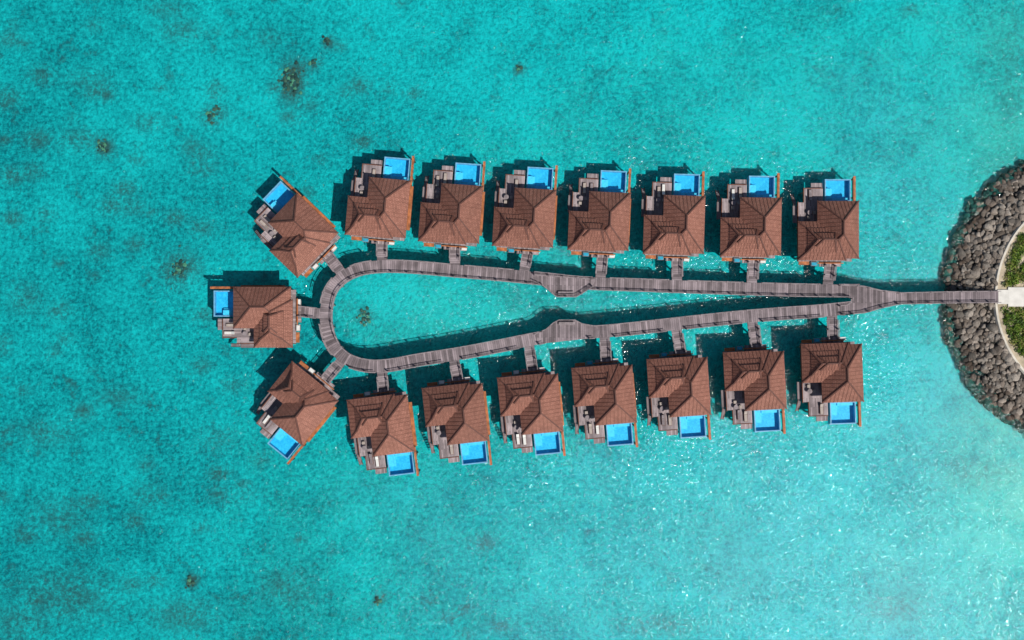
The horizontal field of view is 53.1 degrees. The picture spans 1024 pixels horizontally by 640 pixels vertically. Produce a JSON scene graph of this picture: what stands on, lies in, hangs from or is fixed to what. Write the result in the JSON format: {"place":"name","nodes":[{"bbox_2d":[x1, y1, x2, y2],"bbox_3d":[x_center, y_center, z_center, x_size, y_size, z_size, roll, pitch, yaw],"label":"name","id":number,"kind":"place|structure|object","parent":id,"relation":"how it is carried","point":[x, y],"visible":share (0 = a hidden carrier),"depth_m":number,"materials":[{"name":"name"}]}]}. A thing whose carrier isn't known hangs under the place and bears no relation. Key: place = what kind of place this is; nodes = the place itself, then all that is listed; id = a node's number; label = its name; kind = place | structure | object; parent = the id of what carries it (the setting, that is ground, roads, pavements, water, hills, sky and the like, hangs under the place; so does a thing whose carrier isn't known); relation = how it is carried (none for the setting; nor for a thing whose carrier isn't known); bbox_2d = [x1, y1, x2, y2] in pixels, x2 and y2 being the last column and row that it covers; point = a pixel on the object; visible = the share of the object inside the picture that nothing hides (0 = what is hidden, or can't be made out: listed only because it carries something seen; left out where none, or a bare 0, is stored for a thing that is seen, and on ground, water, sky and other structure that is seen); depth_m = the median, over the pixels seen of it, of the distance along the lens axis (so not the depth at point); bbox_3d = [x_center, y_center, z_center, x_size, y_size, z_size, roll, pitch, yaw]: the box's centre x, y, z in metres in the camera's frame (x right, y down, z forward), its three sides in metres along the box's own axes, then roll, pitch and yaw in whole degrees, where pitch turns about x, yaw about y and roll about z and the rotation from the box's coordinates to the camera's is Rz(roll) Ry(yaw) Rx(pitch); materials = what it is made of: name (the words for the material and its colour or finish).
{"place":"outdoors","nodes":[
{"label":"outdoors","id":0,"kind":"place"},
{"bbox_2d":[0,0,1023,639],"bbox_3d":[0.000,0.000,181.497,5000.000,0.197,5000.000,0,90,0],"label":"seabed","id":1,"kind":"structure","parent":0,"point":[146,470],"depth_m":181.50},
{"bbox_2d":[210,285,300,347],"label":"overwater villa","id":2,"kind":"object","parent":1,"relation":"on","point":[264,316],"visible":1,"depth_m":174.57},
{"bbox_2d":[254,176,339,277],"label":"overwater villa","id":3,"kind":"object","parent":1,"relation":"on","point":[298,236],"visible":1,"depth_m":174.57,"materials":[{"name":"brown tile"}]},
{"bbox_2d":[255,361,339,464],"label":"overwater villa","id":4,"kind":"object","parent":1,"relation":"on","point":[298,403],"visible":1,"depth_m":174.57,"materials":[{"name":"brown tile"}]},
{"bbox_2d":[298,306,319,318],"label":"entry footbridge","id":5,"kind":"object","parent":1,"relation":"on","point":[310,312],"visible":1,"depth_m":177.46,"materials":[{"name":"grey wood"}]},
{"bbox_2d":[96,35,522,605],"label":"coral heads","id":6,"kind":"object","parent":1,"relation":"on","point":[292,77],"visible":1,"depth_m":181.35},
{"bbox_2d":[320,359,343,383],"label":"entry footbridge","id":7,"kind":"object","parent":1,"relation":"on","point":[333,369],"visible":1,"depth_m":177.46,"materials":[{"name":"grey wood"}]},
{"bbox_2d":[323,252,344,274],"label":"entry footbridge","id":8,"kind":"object","parent":1,"relation":"on","point":[334,264],"visible":1,"depth_m":177.46,"materials":[{"name":"grey wood"}]},
{"bbox_2d":[344,156,415,244],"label":"overwater villa","id":9,"kind":"object","parent":1,"relation":"on","point":[379,209],"visible":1,"depth_m":174.58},
{"bbox_2d":[376,242,387,260],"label":"entry footbridge","id":10,"kind":"object","parent":1,"relation":"on","point":[381,251],"visible":1,"depth_m":177.46,"materials":[{"name":"grey wood"}]},
{"bbox_2d":[376,372,388,391],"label":"entry footbridge","id":11,"kind":"object","parent":1,"relation":"on","point":[382,380],"visible":1,"depth_m":177.46,"materials":[{"name":"grey wood"}]},
{"bbox_2d":[346,388,419,476],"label":"overwater villa","id":12,"kind":"object","parent":1,"relation":"on","point":[382,423],"visible":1,"depth_m":174.58,"materials":[{"name":"brown tile"}]},
{"bbox_2d":[418,161,485,250],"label":"overwater villa","id":13,"kind":"object","parent":1,"relation":"on","point":[451,216],"visible":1,"depth_m":174.56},
{"bbox_2d":[449,248,459,264],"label":"entry footbridge","id":14,"kind":"object","parent":1,"relation":"on","point":[454,257],"visible":1,"depth_m":177.46,"materials":[{"name":"grey wood"}]},
{"bbox_2d":[421,377,491,464],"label":"overwater villa","id":15,"kind":"object","parent":1,"relation":"on","point":[456,411],"visible":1,"depth_m":174.56,"materials":[{"name":"brown tile"}]},
{"bbox_2d":[449,360,463,380],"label":"entry footbridge","id":16,"kind":"object","parent":1,"relation":"on","point":[455,369],"visible":1,"depth_m":177.46,"materials":[{"name":"grey wood"}]},
{"bbox_2d":[491,165,557,254],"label":"overwater villa","id":17,"kind":"object","parent":1,"relation":"on","point":[524,220],"visible":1,"depth_m":174.55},
{"bbox_2d":[519,251,532,270],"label":"entry footbridge","id":18,"kind":"object","parent":1,"relation":"on","point":[525,262],"visible":1,"depth_m":177.46,"materials":[{"name":"grey wood"}]},
{"bbox_2d":[524,345,537,370],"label":"entry footbridge","id":19,"kind":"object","parent":1,"relation":"on","point":[530,357],"visible":1,"depth_m":177.46,"materials":[{"name":"grey wood"}]},
{"bbox_2d":[497,367,565,455],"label":"overwater villa","id":20,"kind":"object","parent":1,"relation":"on","point":[530,401],"visible":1,"depth_m":174.55,"materials":[{"name":"brown tile"}]},
{"bbox_2d":[567,168,630,257],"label":"overwater villa","id":21,"kind":"object","parent":1,"relation":"on","point":[599,224],"visible":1,"depth_m":174.55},
{"bbox_2d":[595,255,607,277],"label":"entry footbridge","id":22,"kind":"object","parent":1,"relation":"on","point":[601,267],"visible":1,"depth_m":177.46,"materials":[{"name":"grey wood"}]},
{"bbox_2d":[571,358,637,446],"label":"overwater villa","id":23,"kind":"object","parent":1,"relation":"on","point":[603,391],"visible":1,"depth_m":174.54,"materials":[{"name":"brown tile"}]},
{"bbox_2d":[600,337,611,360],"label":"entry footbridge","id":24,"kind":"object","parent":1,"relation":"on","point":[605,348],"visible":1,"depth_m":177.46,"materials":[{"name":"grey wood"}]},
{"bbox_2d":[318,259,1000,372],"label":"boardwalk","id":25,"kind":"structure","parent":1,"relation":"on","point":[865,299],"depth_m":177.45,"materials":[{"name":"grey wood"}]},
{"bbox_2d":[558,291,573,294],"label":"wooden bench","id":26,"kind":"object","parent":25,"relation":"on","point":[565,292],"visible":1,"depth_m":176.97,"materials":[{"name":"grey wood"}]},
{"bbox_2d":[559,322,574,324],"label":"wooden bench","id":27,"kind":"object","parent":25,"relation":"on","point":[566,323],"visible":1,"depth_m":176.97,"materials":[{"name":"grey wood"}]},
{"bbox_2d":[641,171,705,261],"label":"overwater villa","id":28,"kind":"object","parent":1,"relation":"on","point":[674,226],"visible":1,"depth_m":174.57,"materials":[{"name":"brown tile"}]},
{"bbox_2d":[671,259,682,279],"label":"entry footbridge","id":29,"kind":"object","parent":1,"relation":"on","point":[676,270],"visible":1,"depth_m":177.46,"materials":[{"name":"grey wood"}]},
{"bbox_2d":[646,350,711,439],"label":"overwater villa","id":30,"kind":"object","parent":1,"relation":"on","point":[678,384],"visible":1,"depth_m":174.56,"materials":[{"name":"brown tile"}]},
{"bbox_2d":[671,329,686,353],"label":"entry footbridge","id":31,"kind":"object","parent":1,"relation":"on","point":[678,340],"visible":1,"depth_m":177.46,"materials":[{"name":"grey wood"}]},
{"bbox_2d":[715,173,781,262],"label":"overwater villa","id":32,"kind":"object","parent":1,"relation":"on","point":[749,212],"visible":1,"depth_m":174.57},
{"bbox_2d":[746,261,759,282],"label":"entry footbridge","id":33,"kind":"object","parent":1,"relation":"on","point":[752,273],"visible":1,"depth_m":177.46,"materials":[{"name":"grey wood"}]},
{"bbox_2d":[720,344,787,433],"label":"overwater villa","id":34,"kind":"object","parent":1,"relation":"on","point":[753,394],"visible":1,"depth_m":174.59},
{"bbox_2d":[747,322,762,346],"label":"entry footbridge","id":35,"kind":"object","parent":1,"relation":"on","point":[754,332],"visible":1,"depth_m":177.46,"materials":[{"name":"grey wood"}]},
{"bbox_2d":[790,176,858,266],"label":"overwater villa","id":36,"kind":"object","parent":1,"relation":"on","point":[826,215],"visible":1,"depth_m":174.61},
{"bbox_2d":[795,337,863,426],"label":"overwater villa","id":37,"kind":"object","parent":1,"relation":"on","point":[830,386],"visible":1,"depth_m":174.60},
{"bbox_2d":[821,264,837,283],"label":"entry footbridge","id":38,"kind":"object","parent":1,"relation":"on","point":[829,274],"visible":1,"depth_m":177.46,"materials":[{"name":"grey wood"}]},
{"bbox_2d":[824,316,839,338],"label":"entry footbridge","id":39,"kind":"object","parent":1,"relation":"on","point":[833,327],"visible":1,"depth_m":177.46,"materials":[{"name":"grey wood"}]},
{"bbox_2d":[945,184,1023,425],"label":"island ground","id":40,"kind":"structure","parent":0,"point":[996,312],"depth_m":177.80,"materials":[{"name":"soil"}]},
{"bbox_2d":[940,160,1023,432],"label":"rock revetment","id":41,"kind":"object","parent":40,"relation":"on","point":[961,323],"visible":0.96,"depth_m":179.36,"materials":[{"name":"grey stone"}]},
{"bbox_2d":[997,287,1023,306],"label":"footpath","id":42,"kind":"structure","parent":40,"relation":"on","point":[1012,296],"depth_m":177.55,"materials":[{"name":"concrete"}]},
{"bbox_2d":[1000,232,1023,355],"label":"shrub foliage","id":43,"kind":"object","parent":40,"relation":"on","point":[1015,328],"visible":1,"depth_m":177.46,"materials":[{"name":"green plant"}]}
]}

